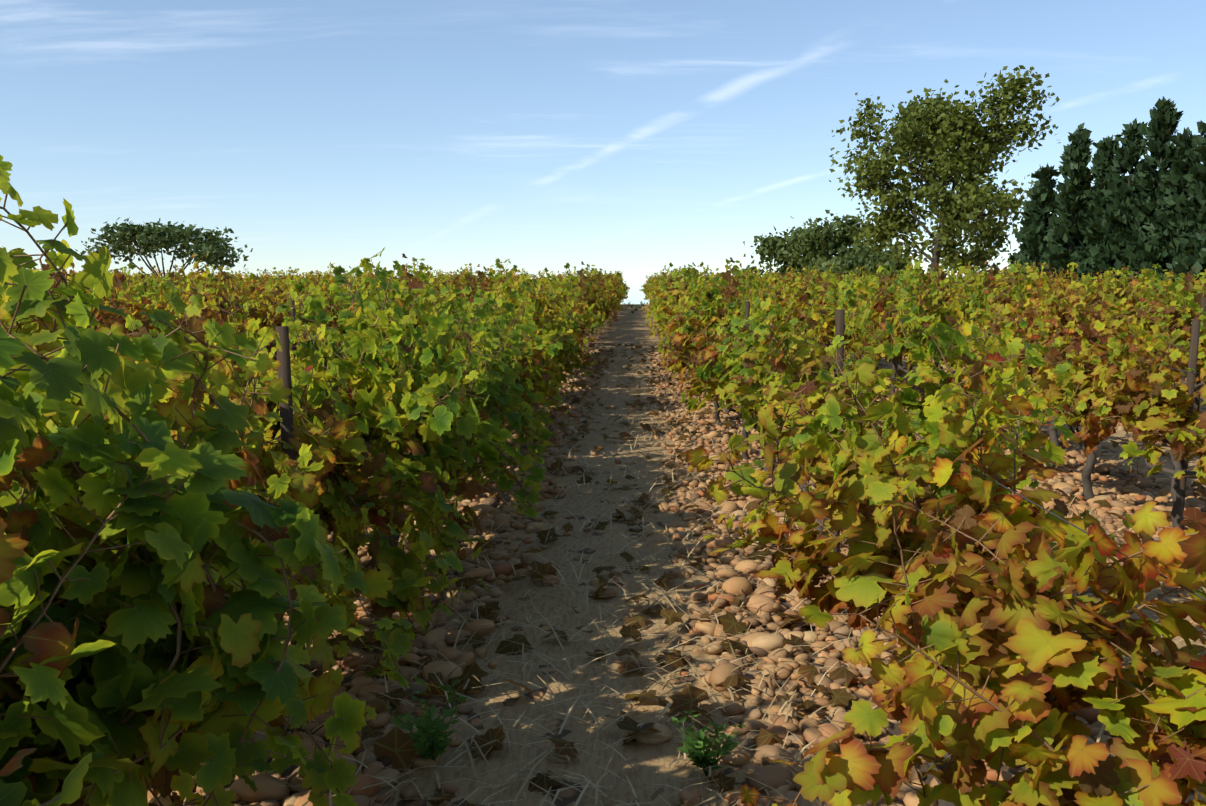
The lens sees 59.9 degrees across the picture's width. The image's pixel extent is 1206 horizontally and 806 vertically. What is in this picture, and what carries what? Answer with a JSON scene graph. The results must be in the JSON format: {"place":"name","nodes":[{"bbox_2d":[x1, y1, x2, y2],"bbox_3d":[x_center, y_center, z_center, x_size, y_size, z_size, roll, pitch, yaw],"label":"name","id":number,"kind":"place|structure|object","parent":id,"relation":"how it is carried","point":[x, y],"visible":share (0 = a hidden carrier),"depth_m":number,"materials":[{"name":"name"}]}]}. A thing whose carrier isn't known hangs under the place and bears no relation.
{"place":"outdoors","nodes":[
{"label":"outdoors","id":0,"kind":"place"},
{"bbox_2d":[0,0,1205,303],"label":"sky","id":1,"kind":"structure","parent":0,"point":[636,138],"materials":[{"name":"blue"}]},
{"bbox_2d":[150,304,1205,805],"bbox_3d":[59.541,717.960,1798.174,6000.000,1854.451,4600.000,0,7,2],"label":"ground","id":2,"kind":"structure","parent":0,"point":[628,328],"depth_m":4.43,"materials":[{"name":"soil"}]},
{"bbox_2d":[0,262,125,330],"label":"vine","id":3,"kind":"object","parent":2,"relation":"on","point":[122,278],"visible":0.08,"depth_m":6.84,"materials":[{"name":"green plant"}]},
{"bbox_2d":[91,281,153,327],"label":"vine","id":4,"kind":"object","parent":2,"relation":"on","point":[131,291],"visible":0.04,"depth_m":11.70,"materials":[{"name":"green plant"}]},
{"bbox_2d":[116,267,160,300],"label":"vine","id":5,"kind":"object","parent":2,"relation":"on","point":[150,282],"visible":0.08,"depth_m":22.95,"materials":[{"name":"green plant"}]},
{"bbox_2d":[66,272,211,342],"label":"vine","id":6,"kind":"object","parent":2,"relation":"on","point":[133,309],"visible":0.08,"depth_m":8.25,"materials":[{"name":"green plant"}]},
{"bbox_2d":[97,288,201,327],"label":"vine","id":7,"kind":"object","parent":2,"relation":"on","point":[136,299],"visible":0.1,"depth_m":13.14,"materials":[{"name":"green plant"}]},
{"bbox_2d":[75,217,252,276],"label":"umbrella pine","id":8,"kind":"object","parent":2,"relation":"on","point":[150,239],"visible":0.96,"depth_m":103.83,"materials":[{"name":"green plant"}]},
{"bbox_2d":[148,264,186,295],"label":"vine","id":9,"kind":"object","parent":2,"relation":"on","point":[175,277],"visible":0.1,"depth_m":23.80,"materials":[{"name":"green plant"}]},
{"bbox_2d":[0,155,346,805],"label":"vine","id":10,"kind":"object","parent":2,"relation":"on","point":[163,657],"visible":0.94,"depth_m":1.78,"materials":[{"name":"green plant"}]},
{"bbox_2d":[119,262,231,314],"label":"vine","id":11,"kind":"object","parent":2,"relation":"on","point":[137,288],"visible":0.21,"depth_m":13.80,"materials":[{"name":"green plant"}]},
{"bbox_2d":[0,197,377,805],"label":"vine","id":12,"kind":"object","parent":2,"relation":"on","point":[346,721],"visible":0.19,"depth_m":2.29,"materials":[{"name":"green plant"}]},
{"bbox_2d":[155,251,272,373],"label":"vine","id":13,"kind":"object","parent":2,"relation":"on","point":[221,316],"visible":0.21,"depth_m":9.03,"materials":[{"name":"green plant"}]},
{"bbox_2d":[179,267,267,319],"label":"vine","id":14,"kind":"object","parent":2,"relation":"on","point":[227,283],"visible":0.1,"depth_m":15.16,"materials":[{"name":"green plant"}]},
{"bbox_2d":[194,271,294,376],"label":"vine","id":15,"kind":"object","parent":2,"relation":"on","point":[255,312],"visible":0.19,"depth_m":10.17,"materials":[{"name":"green plant"}]},
{"bbox_2d":[207,278,283,318],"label":"vine","id":16,"kind":"object","parent":2,"relation":"on","point":[275,294],"depth_m":16.26,"materials":[{"name":"green plant"}]},
{"bbox_2d":[237,267,288,302],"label":"vine","id":17,"kind":"object","parent":2,"relation":"on","point":[268,283],"visible":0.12,"depth_m":22.80,"materials":[{"name":"green plant"}]},
{"bbox_2d":[244,274,318,330],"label":"vine","id":18,"kind":"object","parent":2,"relation":"on","point":[259,294],"visible":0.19,"depth_m":17.80,"materials":[{"name":"green plant"}]},
{"bbox_2d":[125,280,470,752],"bbox_3d":[-1.326,0.417,3.512,1.620,1.647,1.821,-3,7,3],"label":"vine","id":19,"kind":"object","parent":2,"relation":"on","point":[400,591],"visible":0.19,"depth_m":3.60,"materials":[{"name":"green plant"}]},
{"bbox_2d":[287,275,345,349],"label":"vine","id":20,"kind":"object","parent":2,"relation":"on","point":[300,287],"visible":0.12,"depth_m":11.86,"materials":[{"name":"green plant"}]},
{"bbox_2d":[282,274,350,355],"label":"vine","id":21,"kind":"object","parent":2,"relation":"on","point":[333,323],"visible":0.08,"depth_m":12.05,"materials":[{"name":"green plant"}]},
{"bbox_2d":[168,260,488,606],"bbox_3d":[-1.227,0.248,4.606,1.520,1.682,1.636,-3,5,-2],"label":"vine","id":22,"kind":"object","parent":2,"relation":"on","point":[355,479],"visible":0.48,"depth_m":4.39,"materials":[{"name":"green plant"}]},
{"bbox_2d":[374,253,440,312],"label":"vine","id":23,"kind":"object","parent":2,"relation":"on","point":[417,273],"visible":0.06,"depth_m":16.50,"materials":[{"name":"green plant"}]},
{"bbox_2d":[287,247,545,563],"bbox_3d":[-1.154,0.091,5.564,1.736,1.816,1.662,0,9,3],"label":"vine","id":24,"kind":"object","parent":2,"relation":"on","point":[452,448],"visible":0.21,"depth_m":5.35,"materials":[{"name":"green plant"}]},
{"bbox_2d":[308,265,537,517],"bbox_3d":[-1.123,-0.003,6.602,1.483,1.714,1.878,1,8,8],"label":"vine","id":25,"kind":"object","parent":2,"relation":"on","point":[507,374],"visible":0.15,"depth_m":6.57,"materials":[{"name":"green plant"}]},
{"bbox_2d":[434,268,477,299],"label":"vine","id":26,"kind":"object","parent":2,"relation":"on","point":[468,276],"visible":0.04,"depth_m":21.27,"materials":[{"name":"green plant"}]},
{"bbox_2d":[463,266,496,294],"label":"vine","id":27,"kind":"object","parent":2,"relation":"on","point":[485,279],"visible":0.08,"depth_m":23.17,"materials":[{"name":"green plant"}]},
{"bbox_2d":[424,280,557,461],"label":"vine","id":28,"kind":"object","parent":2,"relation":"on","point":[540,398],"visible":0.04,"depth_m":8.51,"materials":[{"name":"green plant"}]},
{"bbox_2d":[434,274,554,482],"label":"vine","id":29,"kind":"object","parent":2,"relation":"on","point":[515,365],"visible":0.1,"depth_m":7.43,"materials":[{"name":"green plant"}]},
{"bbox_2d":[425,279,577,425],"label":"vine","id":30,"kind":"object","parent":2,"relation":"on","point":[536,375],"visible":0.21,"depth_m":9.58,"materials":[{"name":"green plant"}]},
{"bbox_2d":[446,297,564,423],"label":"vine","id":31,"kind":"object","parent":2,"relation":"on","point":[551,366],"visible":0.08,"depth_m":10.66,"materials":[{"name":"green plant"}]},
{"bbox_2d":[488,258,584,392],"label":"vine","id":32,"kind":"object","parent":2,"relation":"on","point":[507,289],"visible":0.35,"depth_m":11.50,"materials":[{"name":"green plant"}]},
{"bbox_2d":[490,268,585,359],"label":"vine","id":33,"kind":"object","parent":2,"relation":"on","point":[578,339],"depth_m":13.77,"materials":[{"name":"green plant"}]},
{"bbox_2d":[490,292,598,389],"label":"vine","id":34,"kind":"object","parent":2,"relation":"on","point":[569,367],"visible":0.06,"depth_m":12.89,"materials":[{"name":"green plant"}]},
{"bbox_2d":[495,263,594,342],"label":"vine","id":35,"kind":"object","parent":2,"relation":"on","point":[554,282],"visible":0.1,"depth_m":14.61,"materials":[{"name":"green plant"}]},
{"bbox_2d":[385,301,745,775],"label":"weeds","id":36,"kind":"object","parent":2,"relation":"on","point":[698,755],"visible":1,"depth_m":3.29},
{"bbox_2d":[556,278,602,351],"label":"vine","id":37,"kind":"object","parent":2,"relation":"on","point":[585,317],"visible":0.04,"depth_m":16.48,"materials":[{"name":"green plant"}]},
{"bbox_2d":[559,273,604,335],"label":"vine","id":38,"kind":"object","parent":2,"relation":"on","point":[588,309],"depth_m":18.78,"materials":[{"name":"green plant"}]},
{"bbox_2d":[558,261,616,329],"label":"vine","id":39,"kind":"object","parent":2,"relation":"on","point":[598,297],"visible":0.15,"depth_m":21.59,"materials":[{"name":"green plant"}]},
{"bbox_2d":[574,268,619,335],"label":"vine","id":40,"kind":"object","parent":2,"relation":"on","point":[599,280],"visible":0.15,"depth_m":27.65,"materials":[{"name":"green plant"}]},
{"bbox_2d":[91,280,1205,674],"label":"vineyard posts","id":41,"kind":"object","parent":2,"relation":"on","point":[283,360],"visible":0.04,"depth_m":5.58,"materials":[{"name":"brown wood"}]},
{"bbox_2d":[151,324,1205,800],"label":"trellis wires","id":42,"kind":"object","parent":41,"relation":"attached to","point":[1035,504],"depth_m":2.63,"materials":[{"name":"grey"}]},
{"bbox_2d":[147,349,1205,805],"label":"pebbles","id":43,"kind":"object","parent":2,"relation":"on","point":[1137,493],"visible":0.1,"depth_m":4.71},
{"bbox_2d":[149,343,1205,805],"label":"ground litter","id":44,"kind":"object","parent":2,"relation":"on","point":[397,747],"visible":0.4,"depth_m":4.30,"materials":[{"name":"brown plant"}]},
{"bbox_2d":[648,262,711,314],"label":"vine","id":45,"kind":"object","parent":2,"relation":"on","point":[659,293],"visible":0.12,"depth_m":22.43,"materials":[{"name":"green plant"}]},
{"bbox_2d":[645,268,715,329],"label":"vine","id":46,"kind":"object","parent":2,"relation":"on","point":[675,273],"visible":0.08,"depth_m":19.56,"materials":[{"name":"green plant"}]},
{"bbox_2d":[649,278,715,337],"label":"vine","id":47,"kind":"object","parent":2,"relation":"on","point":[676,284],"visible":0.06,"depth_m":18.68,"materials":[{"name":"green plant"}]},
{"bbox_2d":[650,268,725,357],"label":"vine","id":48,"kind":"object","parent":2,"relation":"on","point":[664,319],"visible":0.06,"depth_m":15.65,"materials":[{"name":"green plant"}]},
{"bbox_2d":[667,257,748,401],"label":"vine","id":49,"kind":"object","parent":2,"relation":"on","point":[731,293],"visible":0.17,"depth_m":12.65,"materials":[{"name":"green plant"}]},
{"bbox_2d":[661,268,776,412],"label":"vine","id":50,"kind":"object","parent":2,"relation":"on","point":[710,295],"visible":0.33,"depth_m":11.54,"materials":[{"name":"green plant"}]},
{"bbox_2d":[671,273,768,391],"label":"vine","id":51,"kind":"object","parent":2,"relation":"on","point":[676,292],"visible":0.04,"depth_m":13.98,"materials":[{"name":"green plant"}]},
{"bbox_2d":[655,281,787,425],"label":"vine","id":52,"kind":"object","parent":2,"relation":"on","point":[679,351],"visible":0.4,"depth_m":10.63,"materials":[{"name":"green plant"}]},
{"bbox_2d":[672,307,799,434],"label":"vine","id":53,"kind":"object","parent":2,"relation":"on","point":[690,328],"visible":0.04,"depth_m":9.45,"materials":[{"name":"green plant"}]},
{"bbox_2d":[681,285,807,479],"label":"vine","id":54,"kind":"object","parent":2,"relation":"on","point":[733,366],"visible":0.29,"depth_m":8.03,"materials":[{"name":"green plant"}]},
{"bbox_2d":[678,298,833,459],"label":"vine","id":55,"kind":"object","parent":2,"relation":"on","point":[704,356],"visible":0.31,"depth_m":8.66,"materials":[{"name":"green plant"}]},
{"bbox_2d":[732,216,807,276],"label":"oak tree","id":56,"kind":"object","parent":2,"relation":"on","point":[767,246],"visible":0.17,"depth_m":97.06,"materials":[{"name":"green plant"}]},
{"bbox_2d":[766,269,822,334],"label":"vine","id":57,"kind":"object","parent":2,"relation":"on","point":[784,297],"visible":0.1,"depth_m":20.81,"materials":[{"name":"green plant"}]},
{"bbox_2d":[707,294,893,491],"bbox_3d":[1.312,0.046,6.941,1.484,1.551,0.694,-3,7,-20],"label":"vine","id":58,"kind":"object","parent":2,"relation":"on","point":[762,372],"visible":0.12,"depth_m":6.69,"materials":[{"name":"green plant"}]},
{"bbox_2d":[770,276,834,350],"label":"vine","id":59,"kind":"object","parent":2,"relation":"on","point":[785,303],"visible":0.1,"depth_m":20.04,"materials":[{"name":"green plant"}]},
{"bbox_2d":[717,298,889,533],"bbox_3d":[1.095,0.186,5.690,0.934,1.532,1.518,1,7,11],"label":"vine","id":60,"kind":"object","parent":2,"relation":"on","point":[778,360],"visible":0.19,"depth_m":5.47,"materials":[{"name":"green plant"}]},
{"bbox_2d":[781,263,864,357],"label":"vine","id":61,"kind":"object","parent":2,"relation":"on","point":[801,308],"visible":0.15,"depth_m":17.82,"materials":[{"name":"green plant"}]},
{"bbox_2d":[774,208,884,276],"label":"oak tree","id":62,"kind":"object","parent":2,"relation":"on","point":[810,244],"visible":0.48,"depth_m":92.14,"materials":[{"name":"green plant"}]},
{"bbox_2d":[800,265,858,348],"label":"vine","id":63,"kind":"object","parent":2,"relation":"on","point":[812,290],"visible":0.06,"depth_m":18.30,"materials":[{"name":"green plant"}]},
{"bbox_2d":[802,270,860,359],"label":"vine","id":64,"kind":"object","parent":2,"relation":"on","point":[825,286],"visible":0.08,"depth_m":17.07,"materials":[{"name":"green plant"}]},
{"bbox_2d":[817,265,902,358],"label":"vine","id":65,"kind":"object","parent":2,"relation":"on","point":[829,328],"visible":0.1,"depth_m":15.84,"materials":[{"name":"green plant"}]},
{"bbox_2d":[799,230,922,281],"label":"tree","id":66,"kind":"object","parent":2,"relation":"on","point":[867,258],"visible":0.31,"depth_m":82.56,"materials":[{"name":"green plant"}]},
{"bbox_2d":[836,265,913,372],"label":"vine","id":67,"kind":"object","parent":2,"relation":"on","point":[849,296],"visible":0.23,"depth_m":14.57,"materials":[{"name":"green plant"}]},
{"bbox_2d":[753,316,1013,549],"bbox_3d":[1.116,0.368,4.433,0.556,1.499,1.068,-2,7,-19],"label":"vine","id":68,"kind":"object","parent":2,"relation":"on","point":[924,369],"visible":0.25,"depth_m":4.28,"materials":[{"name":"green plant"}]},
{"bbox_2d":[844,258,937,394],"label":"vine","id":69,"kind":"object","parent":2,"relation":"on","point":[895,299],"visible":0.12,"depth_m":13.88,"materials":[{"name":"green plant"}]},
{"bbox_2d":[852,256,963,381],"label":"vine","id":70,"kind":"object","parent":2,"relation":"on","point":[864,321],"visible":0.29,"depth_m":12.61,"materials":[{"name":"green plant"}]},
{"bbox_2d":[890,261,963,385],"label":"vine","id":71,"kind":"object","parent":2,"relation":"on","point":[922,300],"visible":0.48,"depth_m":11.15,"materials":[{"name":"green plant"}]},
{"bbox_2d":[829,65,1060,278],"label":"oak tree","id":72,"kind":"object","parent":2,"relation":"on","point":[941,134],"visible":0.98,"depth_m":67.50,"materials":[{"name":"green plant"}]},
{"bbox_2d":[686,359,1205,805],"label":"vine","id":73,"kind":"object","parent":2,"relation":"on","point":[872,566],"visible":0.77,"depth_m":2.36,"materials":[{"name":"green plant"}]},
{"bbox_2d":[756,303,1152,612],"bbox_3d":[1.198,0.425,3.735,1.344,1.537,1.362,-1,7,-5],"label":"vine","id":74,"kind":"object","parent":2,"relation":"on","point":[877,454],"visible":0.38,"depth_m":3.46,"materials":[{"name":"green plant"}]},
{"bbox_2d":[931,261,1012,342],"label":"vine","id":75,"kind":"object","parent":2,"relation":"on","point":[953,292],"visible":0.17,"depth_m":17.32,"materials":[{"name":"green plant"}]},
{"bbox_2d":[740,477,1205,805],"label":"vine","id":76,"kind":"object","parent":2,"relation":"on","point":[964,718],"visible":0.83,"depth_m":1.94,"materials":[{"name":"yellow plant"}]},
{"bbox_2d":[951,272,1017,369],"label":"vine","id":77,"kind":"object","parent":2,"relation":"on","point":[975,301],"visible":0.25,"depth_m":16.60,"materials":[{"name":"green plant"}]},
{"bbox_2d":[930,280,1049,368],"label":"vine","id":78,"kind":"object","parent":2,"relation":"on","point":[1021,296],"visible":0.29,"depth_m":9.99,"materials":[{"name":"green plant"}]},
{"bbox_2d":[979,256,1062,329],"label":"vine","id":79,"kind":"object","parent":2,"relation":"on","point":[991,278],"visible":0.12,"depth_m":15.36,"materials":[{"name":"green plant"}]},
{"bbox_2d":[1008,184,1050,268],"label":"cypress tree","id":80,"kind":"object","parent":2,"relation":"on","point":[1025,208],"visible":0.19,"depth_m":51.63,"materials":[{"name":"green plant"}]},
{"bbox_2d":[964,316,1095,448],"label":"vine","id":81,"kind":"object","parent":2,"relation":"on","point":[973,355],"visible":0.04,"depth_m":9.42,"materials":[{"name":"green plant"}]},
{"bbox_2d":[1007,163,1060,275],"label":"cypress tree","id":82,"kind":"object","parent":2,"relation":"on","point":[1043,193],"visible":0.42,"depth_m":48.31,"materials":[{"name":"green plant"}]},
{"bbox_2d":[978,262,1096,342],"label":"vine","id":83,"kind":"object","parent":2,"relation":"on","point":[1040,292],"visible":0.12,"depth_m":14.76,"materials":[{"name":"green plant"}]},
{"bbox_2d":[1011,261,1068,290],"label":"vine","id":84,"kind":"object","parent":2,"relation":"on","point":[1029,269],"visible":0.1,"depth_m":20.43,"materials":[{"name":"green plant"}]},
{"bbox_2d":[983,298,1136,466],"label":"vine","id":85,"kind":"object","parent":2,"relation":"on","point":[1100,325],"visible":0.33,"depth_m":8.15,"materials":[{"name":"green plant"}]},
{"bbox_2d":[1035,122,1095,288],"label":"cypress tree","id":86,"kind":"object","parent":2,"relation":"on","point":[1064,236],"visible":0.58,"depth_m":45.15,"materials":[{"name":"green plant"}]},
{"bbox_2d":[1026,271,1113,342],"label":"vine","id":87,"kind":"object","parent":2,"relation":"on","point":[1052,306],"visible":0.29,"depth_m":13.44,"materials":[{"name":"green plant"}]},
{"bbox_2d":[1046,262,1115,305],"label":"vine","id":88,"kind":"object","parent":2,"relation":"on","point":[1073,276],"visible":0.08,"depth_m":19.02,"materials":[{"name":"green plant"}]},
{"bbox_2d":[1068,135,1124,281],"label":"cypress tree","id":89,"kind":"object","parent":2,"relation":"on","point":[1102,161],"visible":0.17,"depth_m":44.28,"materials":[{"name":"green plant"}]},
{"bbox_2d":[1053,278,1147,382],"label":"vine","id":90,"kind":"object","parent":2,"relation":"on","point":[1078,316],"visible":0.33,"depth_m":12.53,"materials":[{"name":"green plant"}]},
{"bbox_2d":[1074,269,1128,312],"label":"vine","id":91,"kind":"object","parent":2,"relation":"on","point":[1120,283],"visible":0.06,"depth_m":17.31,"materials":[{"name":"green plant"}]},
{"bbox_2d":[1011,318,1196,500],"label":"vine","id":92,"kind":"object","parent":2,"relation":"on","point":[1070,386],"visible":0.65,"depth_m":7.12,"materials":[{"name":"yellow plant"}]},
{"bbox_2d":[1086,118,1154,282],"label":"cypress tree","id":93,"kind":"object","parent":2,"relation":"on","point":[1121,192],"visible":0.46,"depth_m":43.18,"materials":[{"name":"green plant"}]},
{"bbox_2d":[1059,316,1205,533],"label":"vine","id":94,"kind":"object","parent":2,"relation":"on","point":[1161,400],"visible":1,"depth_m":6.29,"materials":[{"name":"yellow plant"}]},
{"bbox_2d":[1093,263,1197,328],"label":"vine","id":95,"kind":"object","parent":2,"relation":"on","point":[1144,272],"visible":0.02,"depth_m":17.15,"materials":[{"name":"green plant"}]},
{"bbox_2d":[1109,96,1183,281],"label":"cypress tree","id":96,"kind":"object","parent":2,"relation":"on","point":[1160,130],"visible":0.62,"depth_m":42.13,"materials":[{"name":"green plant"}]},
{"bbox_2d":[1089,275,1205,379],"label":"vine","id":97,"kind":"object","parent":2,"relation":"on","point":[1147,294],"visible":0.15,"depth_m":11.79,"materials":[{"name":"green plant"}]},
{"bbox_2d":[1122,263,1173,301],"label":"vine","id":98,"kind":"object","parent":2,"relation":"on","point":[1152,278],"visible":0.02,"depth_m":21.13,"materials":[{"name":"green plant"}]},
{"bbox_2d":[1120,273,1205,406],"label":"vine","id":99,"kind":"object","parent":2,"relation":"on","point":[1176,313],"visible":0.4,"depth_m":10.71,"materials":[{"name":"green plant"}]},
{"bbox_2d":[1142,127,1200,281],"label":"cypress tree","id":100,"kind":"object","parent":2,"relation":"on","point":[1170,204],"visible":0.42,"depth_m":41.24,"materials":[{"name":"green plant"}]},
{"bbox_2d":[1156,120,1205,288],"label":"cypress tree","id":101,"kind":"object","parent":2,"relation":"on","point":[1195,177],"visible":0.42,"depth_m":40.38,"materials":[{"name":"green plant"}]},
{"bbox_2d":[1156,275,1205,321],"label":"vine","id":102,"kind":"object","parent":2,"relation":"on","point":[1198,286],"visible":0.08,"depth_m":14.77,"materials":[{"name":"green plant"}]},
{"bbox_2d":[1173,348,1205,484],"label":"vine","id":103,"kind":"object","parent":2,"relation":"on","point":[1200,468],"visible":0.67,"depth_m":5.41,"materials":[{"name":"green plant"}]},
{"bbox_2d":[1189,222,1205,283],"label":"cypress tree","id":104,"kind":"object","parent":2,"relation":"on","point":[1202,260],"visible":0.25,"depth_m":39.83,"materials":[{"name":"green plant"}]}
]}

